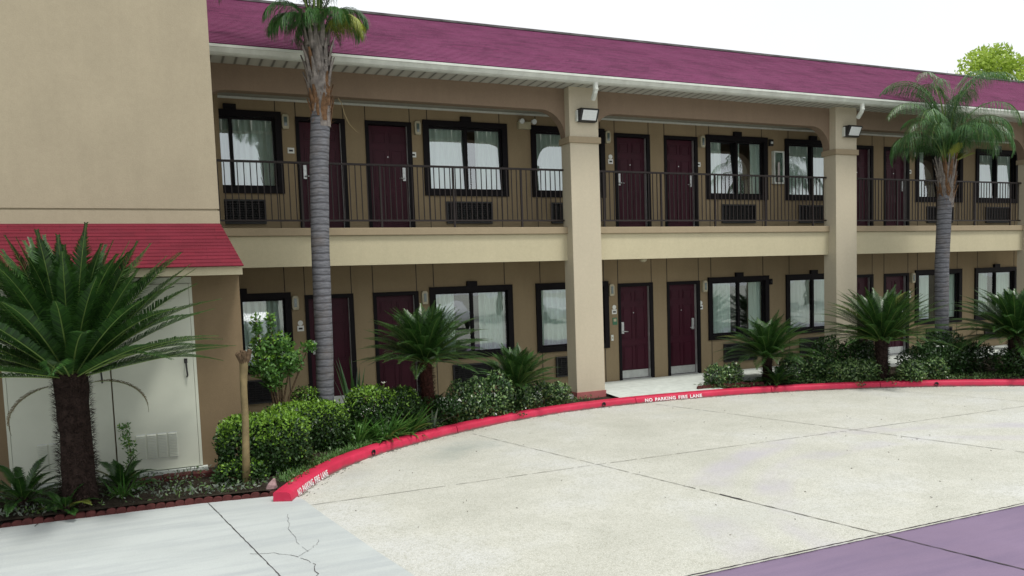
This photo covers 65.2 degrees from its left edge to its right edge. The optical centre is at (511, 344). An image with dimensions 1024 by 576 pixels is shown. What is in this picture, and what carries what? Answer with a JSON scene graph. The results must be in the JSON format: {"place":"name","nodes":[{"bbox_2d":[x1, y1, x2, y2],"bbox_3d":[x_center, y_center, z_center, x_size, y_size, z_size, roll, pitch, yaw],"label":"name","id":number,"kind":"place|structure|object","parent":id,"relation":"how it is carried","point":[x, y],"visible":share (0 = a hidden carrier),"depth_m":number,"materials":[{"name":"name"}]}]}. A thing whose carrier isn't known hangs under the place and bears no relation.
{"place":"outdoors","nodes":[
{"label":"outdoors","id":0,"kind":"place"},
{"bbox_2d":[0,496,413,575],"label":"footpath","id":1,"kind":"structure","parent":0,"point":[203,539],"depth_m":7.67,"materials":[{"name":"concrete"}]},
{"bbox_2d":[0,490,275,527],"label":"bed edging","id":2,"kind":"object","parent":1,"relation":"on","point":[108,511],"visible":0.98,"depth_m":8.93,"materials":[{"name":"red brick"}]},
{"bbox_2d":[207,502,279,575],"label":"expansion joint","id":3,"kind":"object","parent":1,"relation":"on","point":[246,541],"visible":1,"depth_m":7.71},
{"bbox_2d":[0,386,1023,575],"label":"driveway","id":4,"kind":"structure","parent":0,"point":[591,519],"depth_m":9.47,"materials":[{"name":"concrete"}]},
{"bbox_2d":[0,0,1023,491],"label":"motel building","id":5,"kind":"structure","parent":4,"relation":"on","point":[122,122],"depth_m":15.67,"materials":[{"name":"paint"}]},
{"bbox_2d":[0,289,116,483],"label":"utility door","id":6,"kind":"structure","parent":5,"relation":"in","point":[31,425],"depth_m":9.89,"materials":[{"name":"paint"}]},
{"bbox_2d":[111,284,199,471],"bbox_3d":[-4.642,0.440,10.368,0.972,2.420,0.107,-4,5,-24],"label":"utility door","id":7,"kind":"structure","parent":5,"relation":"in","point":[165,434],"depth_m":10.42,"materials":[{"name":"paint"}]},
{"bbox_2d":[218,103,284,193],"bbox_3d":[-5.066,-3.519,14.447,1.777,1.577,0.240,-4,5,-24],"label":"window","id":8,"kind":"structure","parent":5,"relation":"in","point":[244,134],"depth_m":14.63,"materials":[{"name":"glass"}]},
{"bbox_2d":[239,288,293,374],"bbox_3d":[-4.952,-0.231,14.696,1.777,1.577,0.239,-4,5,-24],"label":"window","id":9,"kind":"structure","parent":5,"relation":"in","point":[280,303],"depth_m":14.87,"materials":[{"name":"glass"}]},
{"bbox_2d":[281,114,288,128],"bbox_3d":[-4.168,-4.093,14.704,0.124,0.265,0.083,-4,5,-24],"label":"wall lamp","id":10,"kind":"object","parent":5,"relation":"attached to","point":[285,120],"visible":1,"depth_m":14.67,"materials":[{"name":"beige glass"}]},
{"bbox_2d":[291,296,298,309],"bbox_3d":[-4.053,-0.775,14.956,0.124,0.265,0.083,-4,5,-24],"label":"wall lamp","id":11,"kind":"object","parent":5,"relation":"attached to","point":[295,302],"visible":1,"depth_m":14.92,"materials":[{"name":"beige glass"}]},
{"bbox_2d":[297,321,303,330],"bbox_3d":[-3.979,-0.347,15.053,0.124,0.203,0.014,-4,5,-24],"label":"room sign","id":12,"kind":"object","parent":5,"relation":"attached to","point":[300,327],"visible":1,"depth_m":15.05,"materials":[{"name":"plastic"}]},
{"bbox_2d":[295,116,349,227],"bbox_3d":[-3.586,-3.164,15.126,0.924,2.170,0.170,-4,5,-24],"label":"room door","id":13,"kind":"structure","parent":5,"relation":"in","point":[337,140],"depth_m":15.19,"materials":[{"name":"red paint"}]},
{"bbox_2d":[304,293,356,405],"bbox_3d":[-3.472,0.124,15.376,0.924,2.170,0.170,-4,5,-24],"label":"room door","id":14,"kind":"structure","parent":5,"relation":"in","point":[343,319],"depth_m":15.44,"materials":[{"name":"red paint"}]},
{"bbox_2d":[364,120,415,227],"bbox_3d":[-2.393,-3.246,15.651,0.924,2.170,0.170,-4,5,-24],"label":"room door","id":15,"kind":"structure","parent":5,"relation":"in","point":[387,142],"depth_m":15.67,"materials":[{"name":"red paint"}]},
{"bbox_2d":[216,159,564,227],"bbox_3d":[-2.038,-2.673,14.455,6.700,1.135,0.070,-4,5,-24],"label":"balcony railing","id":16,"kind":"object","parent":5,"relation":"on","point":[379,171],"visible":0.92,"depth_m":14.47,"materials":[{"name":"metal"}]},
{"bbox_2d":[373,291,421,401],"bbox_3d":[-2.278,0.043,15.901,0.924,2.170,0.170,-4,5,-24],"label":"room door","id":17,"kind":"structure","parent":5,"relation":"in","point":[393,373],"depth_m":15.88,"materials":[{"name":"red paint"}]},
{"bbox_2d":[414,121,420,134],"bbox_3d":[-1.857,-4.250,15.721,0.124,0.265,0.083,-4,5,-24],"label":"wall lamp","id":18,"kind":"object","parent":5,"relation":"attached to","point":[417,127],"visible":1,"depth_m":15.69,"materials":[{"name":"beige glass"}]},
{"bbox_2d":[421,291,427,303],"bbox_3d":[-1.742,-0.932,15.973,0.124,0.265,0.083,-4,5,-24],"label":"wall lamp","id":19,"kind":"object","parent":5,"relation":"attached to","point":[424,297],"visible":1,"depth_m":15.94,"materials":[{"name":"beige glass"}]},
{"bbox_2d":[422,116,508,196],"bbox_3d":[-0.948,-3.800,16.258,1.814,1.577,0.239,-4,5,-24],"label":"window","id":20,"kind":"structure","parent":5,"relation":"in","point":[444,142],"depth_m":16.25,"materials":[{"name":"glass"}]},
{"bbox_2d":[429,281,514,360],"bbox_3d":[-0.834,-0.511,16.507,1.814,1.577,0.237,-4,5,-24],"label":"window","id":21,"kind":"structure","parent":5,"relation":"in","point":[496,313],"depth_m":16.71,"materials":[{"name":"glass"}]},
{"bbox_2d":[517,118,536,129],"bbox_3d":[0.311,-4.571,16.609,0.389,0.199,0.184,-4,5,-24],"label":"emergency light","id":22,"kind":"object","parent":5,"relation":"attached to","point":[522,124],"visible":1,"depth_m":16.58,"materials":[{"name":"beige plastic"}]},
{"bbox_2d":[530,125,605,197],"bbox_3d":[1.189,-3.946,17.200,1.777,1.577,0.240,-4,5,-24],"label":"window","id":23,"kind":"structure","parent":5,"relation":"in","point":[545,148],"depth_m":17.07,"materials":[{"name":"glass"}]},
{"bbox_2d":[535,281,609,352],"bbox_3d":[1.304,-0.657,17.449,1.777,1.577,0.239,-4,5,-24],"label":"window","id":24,"kind":"structure","parent":5,"relation":"in","point":[551,325],"depth_m":17.34,"materials":[{"name":"glass"}]},
{"bbox_2d":[575,108,598,122],"bbox_3d":[1.458,-4.430,15.473,0.435,0.249,0.203,-4,5,-24],"label":"floodlight","id":25,"kind":"object","parent":5,"relation":"attached to","point":[586,115],"visible":1,"depth_m":15.43,"materials":[{"name":"black plastic"}]},
{"bbox_2d":[591,82,598,100],"bbox_3d":[1.564,-4.776,15.127,0.110,0.315,0.229,-3,4,-13],"label":"gutter downspout","id":26,"kind":"object","parent":5,"relation":"attached to","point":[595,91],"visible":1,"depth_m":15.05,"materials":[{"name":"white plastic"}]},
{"bbox_2d":[605,131,610,143],"bbox_3d":[2.087,-4.519,17.457,0.124,0.265,0.083,-4,5,-24],"label":"wall lamp","id":27,"kind":"object","parent":5,"relation":"attached to","point":[607,137],"visible":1,"depth_m":17.42,"materials":[{"name":"beige glass"}]},
{"bbox_2d":[609,284,614,295],"bbox_3d":[2.202,-1.201,17.709,0.124,0.265,0.083,-4,5,-24],"label":"wall lamp","id":28,"kind":"object","parent":5,"relation":"attached to","point":[611,290],"visible":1,"depth_m":17.67,"materials":[{"name":"beige glass"}]},
{"bbox_2d":[614,133,651,226],"bbox_3d":[2.670,-3.591,17.879,0.924,2.170,0.170,-4,5,-24],"label":"room door","id":29,"kind":"structure","parent":5,"relation":"in","point":[631,151],"depth_m":17.91,"materials":[{"name":"red paint"}]},
{"bbox_2d":[617,282,654,379],"bbox_3d":[2.784,-0.302,18.129,0.924,2.170,0.170,-4,5,-24],"label":"room door","id":30,"kind":"structure","parent":5,"relation":"in","point":[635,303],"depth_m":18.16,"materials":[{"name":"red paint"}]},
{"bbox_2d":[664,135,698,226],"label":"room door","id":31,"kind":"structure","parent":5,"relation":"in","point":[680,152],"depth_m":18.43,"materials":[{"name":"red paint"}]},
{"bbox_2d":[666,281,701,375],"bbox_3d":[3.977,-0.383,18.654,0.924,2.170,0.170,-4,5,-24],"label":"room door","id":32,"kind":"structure","parent":5,"relation":"in","point":[683,301],"depth_m":18.69,"materials":[{"name":"red paint"}]},
{"bbox_2d":[699,136,704,147],"bbox_3d":[4.398,-4.677,18.474,0.124,0.265,0.083,-4,5,-24],"label":"wall lamp","id":33,"kind":"object","parent":5,"relation":"attached to","point":[701,141],"visible":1,"depth_m":18.44,"materials":[{"name":"beige glass"}]},
{"bbox_2d":[702,281,707,291],"bbox_3d":[4.513,-1.358,18.726,0.124,0.265,0.083,-4,5,-24],"label":"wall lamp","id":34,"kind":"object","parent":5,"relation":"attached to","point":[704,286],"visible":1,"depth_m":18.69,"materials":[{"name":"beige glass"}]},
{"bbox_2d":[599,170,826,226],"bbox_3d":[4.461,-3.116,17.315,6.188,1.135,0.070,-4,5,-24],"label":"balcony railing","id":35,"kind":"object","parent":5,"relation":"on","point":[765,216],"visible":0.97,"depth_m":17.25,"materials":[{"name":"metal"}]},
{"bbox_2d":[705,132,768,199],"bbox_3d":[5.307,-4.226,19.011,1.814,1.577,0.239,-4,5,-24],"label":"window","id":36,"kind":"structure","parent":5,"relation":"in","point":[758,145],"depth_m":18.97,"materials":[{"name":"glass"}]},
{"bbox_2d":[707,272,769,339],"bbox_3d":[5.421,-0.938,19.261,1.814,1.577,0.239,-4,5,-24],"label":"window","id":37,"kind":"structure","parent":5,"relation":"in","point":[718,287],"depth_m":19.22,"materials":[{"name":"glass"}]},
{"bbox_2d":[771,151,784,183],"bbox_3d":[6.455,-4.285,19.409,0.320,0.780,0.090,-4,5,-24],"label":"extinguisher cabinet","id":38,"kind":"object","parent":5,"relation":"attached to","point":[778,167],"visible":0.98,"depth_m":19.40,"materials":[{"name":"white plastic"}]},
{"bbox_2d":[784,136,823,200],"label":"window","id":39,"kind":"structure","parent":5,"relation":"in","point":[802,157],"depth_m":19.89,"materials":[{"name":"glass"}]},
{"bbox_2d":[785,270,823,333],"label":"window","id":40,"kind":"structure","parent":5,"relation":"in","point":[804,292],"depth_m":20.16,"materials":[{"name":"glass"}]},
{"bbox_2d":[842,125,862,137],"bbox_3d":[7.769,-4.860,18.250,0.435,0.249,0.203,-4,5,-24],"label":"floodlight","id":41,"kind":"object","parent":5,"relation":"attached to","point":[851,131],"visible":1,"depth_m":18.20,"materials":[{"name":"black plastic"}]},
{"bbox_2d":[856,103,864,118],"bbox_3d":[7.783,-5.199,17.864,0.110,0.315,0.229,-3,4,-13],"label":"gutter downspout","id":42,"kind":"object","parent":5,"relation":"attached to","point":[861,111],"visible":1,"depth_m":17.79,"materials":[{"name":"white plastic"}]},
{"bbox_2d":[857,274,873,355],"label":"room door","id":43,"kind":"structure","parent":5,"relation":"in","point":[868,280],"depth_m":20.92,"materials":[{"name":"red paint"}]},
{"bbox_2d":[857,145,873,225],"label":"room door","id":44,"kind":"structure","parent":5,"relation":"in","point":[865,159],"depth_m":20.72,"materials":[{"name":"red paint"}]},
{"bbox_2d":[884,273,908,354],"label":"room door","id":45,"kind":"structure","parent":5,"relation":"in","point":[901,280],"depth_m":21.45,"materials":[{"name":"red paint"}]},
{"bbox_2d":[884,147,909,225],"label":"room door","id":46,"kind":"structure","parent":5,"relation":"in","point":[900,169],"depth_m":21.20,"materials":[{"name":"red paint"}]},
{"bbox_2d":[910,273,915,282],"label":"wall lamp","id":47,"kind":"object","parent":5,"relation":"attached to","point":[912,277],"visible":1,"depth_m":21.45,"materials":[{"name":"beige glass"}]},
{"bbox_2d":[915,269,961,324],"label":"window","id":48,"kind":"structure","parent":5,"relation":"in","point":[955,275],"depth_m":22.06,"materials":[{"name":"glass"}]},
{"bbox_2d":[915,147,962,202],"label":"window","id":49,"kind":"structure","parent":5,"relation":"in","point":[918,162],"depth_m":21.66,"materials":[{"name":"brown metal"}]},
{"bbox_2d":[857,178,1020,225],"bbox_3d":[10.716,-3.542,20.068,6.188,1.135,0.070,-4,5,-24],"label":"balcony railing","id":50,"kind":"object","parent":5,"relation":"on","point":[973,201],"visible":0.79,"depth_m":19.96,"materials":[{"name":"metal"}]},
{"bbox_2d":[974,264,1016,319],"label":"window","id":51,"kind":"structure","parent":5,"relation":"in","point":[1002,278],"depth_m":22.92,"materials":[{"name":"glass"}]},
{"bbox_2d":[975,146,1017,202],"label":"window","id":52,"kind":"structure","parent":5,"relation":"in","point":[997,169],"depth_m":22.72,"materials":[{"name":"glass"}]},
{"bbox_2d":[300,386,954,495],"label":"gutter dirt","id":53,"kind":"structure","parent":4,"relation":"on","point":[527,418],"depth_m":13.06,"materials":[{"name":"brown soil"}]},
{"bbox_2d":[273,379,1023,501],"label":"kerb","id":54,"kind":"structure","parent":4,"relation":"on","point":[293,490],"depth_m":14.73,"materials":[{"name":"red paint"}]},
{"bbox_2d":[305,386,1010,534],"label":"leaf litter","id":55,"kind":"object","parent":4,"relation":"on","point":[593,408],"visible":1,"depth_m":12.80,"materials":[{"name":"brown plant"}]},
{"bbox_2d":[313,406,1021,504],"bbox_3d":[5.968,1.253,12.568,18.001,0.001,0.058,-4,5,-23],"label":"expansion joint","id":56,"kind":"object","parent":4,"relation":"on","point":[626,460],"visible":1,"depth_m":10.57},
{"bbox_2d":[663,480,880,533],"bbox_3d":[2.594,1.682,8.460,0.023,0.001,2.777,-5,5,-35],"label":"expansion joint","id":57,"kind":"object","parent":4,"relation":"on","point":[781,509],"visible":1,"depth_m":8.11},
{"bbox_2d":[659,404,1019,451],"bbox_3d":[5.166,1.302,12.290,0.042,0.001,7.878,-5,5,-37],"label":"expansion joint","id":58,"kind":"object","parent":4,"relation":"on","point":[837,427],"visible":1,"depth_m":12.44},
{"bbox_2d":[0,355,1023,520],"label":"planting bed","id":59,"kind":"object","parent":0,"point":[114,501],"visible":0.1,"depth_m":9.51,"materials":[{"name":"soil"}]},
{"bbox_2d":[0,455,61,516],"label":"cycad seedling","id":60,"kind":"object","parent":59,"relation":"on","point":[25,489],"visible":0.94,"depth_m":8.95,"materials":[{"name":"green plant"}]},
{"bbox_2d":[0,222,235,512],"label":"cycad","id":61,"kind":"object","parent":59,"relation":"on","point":[67,324],"visible":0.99,"depth_m":8.58,"materials":[{"name":"green plant"}]},
{"bbox_2d":[99,471,152,499],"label":"young fern","id":62,"kind":"object","parent":59,"relation":"on","point":[121,490],"visible":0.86,"depth_m":9.35,"materials":[{"name":"green plant"}]},
{"bbox_2d":[117,422,137,471],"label":"climbing weed","id":63,"kind":"object","parent":59,"relation":"on","point":[129,444],"visible":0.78,"depth_m":10.10,"materials":[{"name":"green plant"}]},
{"bbox_2d":[96,454,162,490],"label":"cycad seedling","id":64,"kind":"object","parent":59,"relation":"on","point":[116,470],"visible":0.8,"depth_m":9.61,"materials":[{"name":"green plant"}]},
{"bbox_2d":[136,468,218,483],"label":"paving stones","id":65,"kind":"object","parent":59,"relation":"on","point":[209,472],"visible":0.34,"depth_m":10.23,"materials":[{"name":"red brick"}]},
{"bbox_2d":[209,454,269,486],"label":"shrub","id":66,"kind":"object","parent":59,"relation":"on","point":[237,472],"visible":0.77,"depth_m":9.77,"materials":[{"name":"green plant"}]},
{"bbox_2d":[235,349,251,485],"bbox_3d":[-3.196,0.884,9.653,0.192,1.656,0.180,-2,4,-3],"label":"wooden post","id":67,"kind":"object","parent":59,"relation":"on","point":[243,357],"visible":0.99,"depth_m":9.61,"materials":[{"name":"brown wood"}]},
{"bbox_2d":[212,408,314,481],"bbox_3d":[-3.232,1.293,10.395,1.263,0.888,0.886,-4,5,-24],"label":"boxwood hedge","id":68,"kind":"object","parent":59,"relation":"on","point":[228,431],"visible":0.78,"depth_m":10.17,"materials":[{"name":"green plant"}]},
{"bbox_2d":[266,478,277,490],"bbox_3d":[-2.865,1.671,9.525,0.144,0.153,0.131,-4,5,-24],"label":"stone","id":69,"kind":"object","parent":59,"relation":"on","point":[272,483],"visible":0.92,"depth_m":9.49,"materials":[{"name":"pink stone"}]},
{"bbox_2d":[248,311,316,404],"bbox_3d":[-3.406,0.510,11.931,1.024,2.074,0.578,-4,5,-24],"label":"leggy shrub","id":70,"kind":"object","parent":59,"relation":"on","point":[272,347],"visible":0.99,"depth_m":11.78,"materials":[{"name":"green plant"}]},
{"bbox_2d":[290,384,321,424],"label":"round shrub","id":71,"kind":"object","parent":59,"relation":"on","point":[301,395],"visible":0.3,"depth_m":12.18,"materials":[{"name":"green plant"}]},
{"bbox_2d":[260,398,354,456],"bbox_3d":[-3.021,1.210,11.703,1.404,0.841,0.847,-4,5,-24],"label":"boxwood hedge","id":72,"kind":"object","parent":59,"relation":"on","point":[337,412],"visible":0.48,"depth_m":11.55,"materials":[{"name":"green plant"}]},
{"bbox_2d":[276,429,409,481],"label":"grass","id":73,"kind":"structure","parent":59,"relation":"on","point":[322,461],"depth_m":10.96,"materials":[{"name":"green plant"}]},
{"bbox_2d":[335,358,364,426],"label":"agave plant","id":74,"kind":"object","parent":59,"relation":"on","point":[345,389],"visible":0.35,"depth_m":12.98,"materials":[{"name":"green plant"}]},
{"bbox_2d":[324,413,389,448],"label":"lily plant","id":75,"kind":"object","parent":59,"relation":"on","point":[360,432],"visible":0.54,"depth_m":11.91,"materials":[{"name":"green plant"}]},
{"bbox_2d":[343,383,396,436],"bbox_3d":[-2.236,1.052,12.638,0.871,0.904,0.698,-4,5,-24],"label":"boxwood hedge","id":76,"kind":"object","parent":59,"relation":"on","point":[373,403],"visible":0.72,"depth_m":12.45,"materials":[{"name":"green plant"}]},
{"bbox_2d":[351,400,419,442],"bbox_3d":[-1.976,1.193,12.264,1.400,0.658,1.475,-4,5,-24],"label":"lily plant","id":77,"kind":"object","parent":59,"relation":"on","point":[386,432],"visible":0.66,"depth_m":12.30,"materials":[{"name":"green plant"}]},
{"bbox_2d":[384,384,422,428],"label":"boxwood hedge","id":78,"kind":"object","parent":59,"relation":"on","point":[405,391],"visible":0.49,"depth_m":12.85,"materials":[{"name":"green plant"}]},
{"bbox_2d":[379,404,436,438],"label":"lily plant","id":79,"kind":"object","parent":59,"relation":"on","point":[417,424],"visible":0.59,"depth_m":12.70,"materials":[{"name":"green plant"}]},
{"bbox_2d":[353,300,496,424],"bbox_3d":[-1.412,0.341,13.405,2.404,2.172,2.450,-4,5,-24],"label":"cycad","id":80,"kind":"object","parent":59,"relation":"on","point":[424,346],"visible":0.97,"depth_m":13.13,"materials":[{"name":"green plant"}]},
{"bbox_2d":[398,392,463,426],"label":"dark shrub","id":81,"kind":"object","parent":59,"relation":"on","point":[443,402],"visible":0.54,"depth_m":13.34,"materials":[{"name":"green plant"}]},
{"bbox_2d":[423,409,449,427],"bbox_3d":[-1.281,1.218,13.194,0.587,0.418,0.777,-4,5,-24],"label":"bromeliad","id":82,"kind":"object","parent":59,"relation":"on","point":[433,420],"visible":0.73,"depth_m":13.13,"materials":[{"name":"green plant"}]},
{"bbox_2d":[445,369,514,421],"bbox_3d":[-0.558,0.899,13.964,1.338,0.937,0.667,-4,5,-24],"label":"gardenia shrub","id":83,"kind":"object","parent":59,"relation":"on","point":[473,404],"visible":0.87,"depth_m":13.91,"materials":[{"name":"green plant"}]},
{"bbox_2d":[0,369,1021,515],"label":"ground cover","id":84,"kind":"object","parent":59,"relation":"on","point":[191,488],"visible":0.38,"depth_m":10.05,"materials":[{"name":"green plant"}]},
{"bbox_2d":[33,483,100,516],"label":"cycad seedling","id":85,"kind":"object","parent":84,"relation":"on","point":[66,504],"visible":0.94,"depth_m":8.76,"materials":[{"name":"green plant"}]},
{"bbox_2d":[468,343,561,408],"bbox_3d":[0.066,0.623,14.798,1.845,1.289,1.771,-4,5,-24],"label":"cycad","id":86,"kind":"object","parent":59,"relation":"on","point":[517,366],"visible":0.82,"depth_m":14.59,"materials":[{"name":"green plant"}]},
{"bbox_2d":[499,380,572,410],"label":"gardenia shrub","id":87,"kind":"object","parent":59,"relation":"on","point":[532,398],"visible":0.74,"depth_m":14.97,"materials":[{"name":"green plant"}]},
{"bbox_2d":[702,361,744,387],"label":"gardenia shrub","id":88,"kind":"object","parent":59,"relation":"on","point":[725,374],"visible":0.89,"depth_m":16.63,"materials":[{"name":"green plant"}]},
{"bbox_2d":[697,382,763,388],"bbox_3d":[4.522,0.843,16.602,1.507,0.098,0.130,-3,4,-13],"label":"bed edging","id":89,"kind":"object","parent":59,"relation":"on","point":[727,384],"visible":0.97,"depth_m":16.61,"materials":[{"name":"red brick"}]},
{"bbox_2d":[716,310,824,384],"bbox_3d":[5.533,0.081,17.169,2.287,1.632,2.298,-4,5,-24],"label":"cycad","id":90,"kind":"object","parent":59,"relation":"on","point":[766,342],"visible":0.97,"depth_m":16.89,"materials":[{"name":"green plant"}]},
{"bbox_2d":[754,363,800,385],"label":"cycad seedling","id":91,"kind":"object","parent":59,"relation":"on","point":[777,377],"visible":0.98,"depth_m":16.74,"materials":[{"name":"green plant"}]},
{"bbox_2d":[778,349,838,382],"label":"gardenia shrub","id":92,"kind":"object","parent":59,"relation":"on","point":[815,367],"visible":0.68,"depth_m":17.12,"materials":[{"name":"green plant"}]},
{"bbox_2d":[808,334,874,377],"bbox_3d":[7.410,0.281,17.712,1.894,1.091,1.002,-4,5,-24],"label":"dark shrub","id":93,"kind":"object","parent":59,"relation":"on","point":[859,347],"visible":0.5,"depth_m":17.47,"materials":[{"name":"green plant"}]},
{"bbox_2d":[826,357,890,381],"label":"gardenia shrub","id":94,"kind":"object","parent":59,"relation":"on","point":[865,369],"visible":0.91,"depth_m":16.87,"materials":[{"name":"green plant"}]},
{"bbox_2d":[851,377,866,386],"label":"trailing plant","id":95,"kind":"object","parent":59,"relation":"on","point":[859,379],"visible":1,"depth_m":16.56,"materials":[{"name":"green plant"}]},
{"bbox_2d":[810,285,963,380],"bbox_3d":[7.794,-0.211,16.963,2.860,2.089,2.943,-4,5,-24],"label":"cycad","id":96,"kind":"object","parent":59,"relation":"on","point":[882,320],"visible":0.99,"depth_m":16.68,"materials":[{"name":"green plant"}]},
{"bbox_2d":[895,356,950,382],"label":"gardenia shrub","id":97,"kind":"object","parent":59,"relation":"on","point":[911,370],"visible":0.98,"depth_m":16.73,"materials":[{"name":"green plant"}]},
{"bbox_2d":[893,329,994,375],"bbox_3d":[9.610,0.193,17.763,2.901,1.102,1.310,-4,5,-24],"label":"dark shrub","id":98,"kind":"object","parent":59,"relation":"on","point":[960,360],"visible":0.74,"depth_m":17.50,"materials":[{"name":"green plant"}]},
{"bbox_2d":[879,70,1021,349],"bbox_3d":[9.684,-2.706,17.911,2.801,6.671,3.268,0,5,27],"label":"palm tree","id":99,"kind":"object","parent":59,"relation":"on","point":[939,140],"visible":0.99,"depth_m":17.86,"materials":[{"name":"leaf"},{"name":"bark"}]},
{"bbox_2d":[937,286,1023,374],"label":"cycad","id":100,"kind":"object","parent":59,"relation":"on","point":[1007,320],"visible":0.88,"depth_m":17.08,"materials":[{"name":"green plant"}]},
{"bbox_2d":[990,347,1023,375],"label":"dark shrub","id":101,"kind":"object","parent":59,"relation":"on","point":[1003,358],"visible":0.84,"depth_m":17.03,"materials":[{"name":"green plant"}]},
{"bbox_2d":[256,345,1007,426],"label":"walkway","id":102,"kind":"structure","parent":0,"point":[752,373],"depth_m":17.71,"materials":[{"name":"concrete"}]},
{"bbox_2d":[267,0,1023,80],"label":"sky","id":103,"kind":"structure","parent":0,"point":[926,35],"materials":[{"name":"white"}]},
{"bbox_2d":[606,383,722,397],"bbox_3d":[3.088,0.938,16.296,2.345,0.040,0.855,-4,5,-24],"label":"walkway apron","id":104,"kind":"object","parent":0,"point":[658,390],"visible":0.97,"depth_m":16.32,"materials":[{"name":"concrete"}]},
{"bbox_2d":[699,505,1023,575],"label":"purple pavement","id":105,"kind":"structure","parent":0,"point":[997,536],"depth_m":6.78,"materials":[{"name":"concrete"}]},
{"bbox_2d":[687,503,1022,575],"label":"expansion joint","id":106,"kind":"object","parent":105,"relation":"on","point":[847,541],"visible":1,"depth_m":7.09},
{"bbox_2d":[888,535,1022,568],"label":"expansion joint","id":107,"kind":"object","parent":105,"relation":"on","point":[957,552],"visible":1,"depth_m":6.73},
{"bbox_2d":[957,42,1023,80],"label":"tree","id":108,"kind":"object","parent":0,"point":[992,59],"visible":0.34,"depth_m":42.26,"materials":[{"name":"green plant"}]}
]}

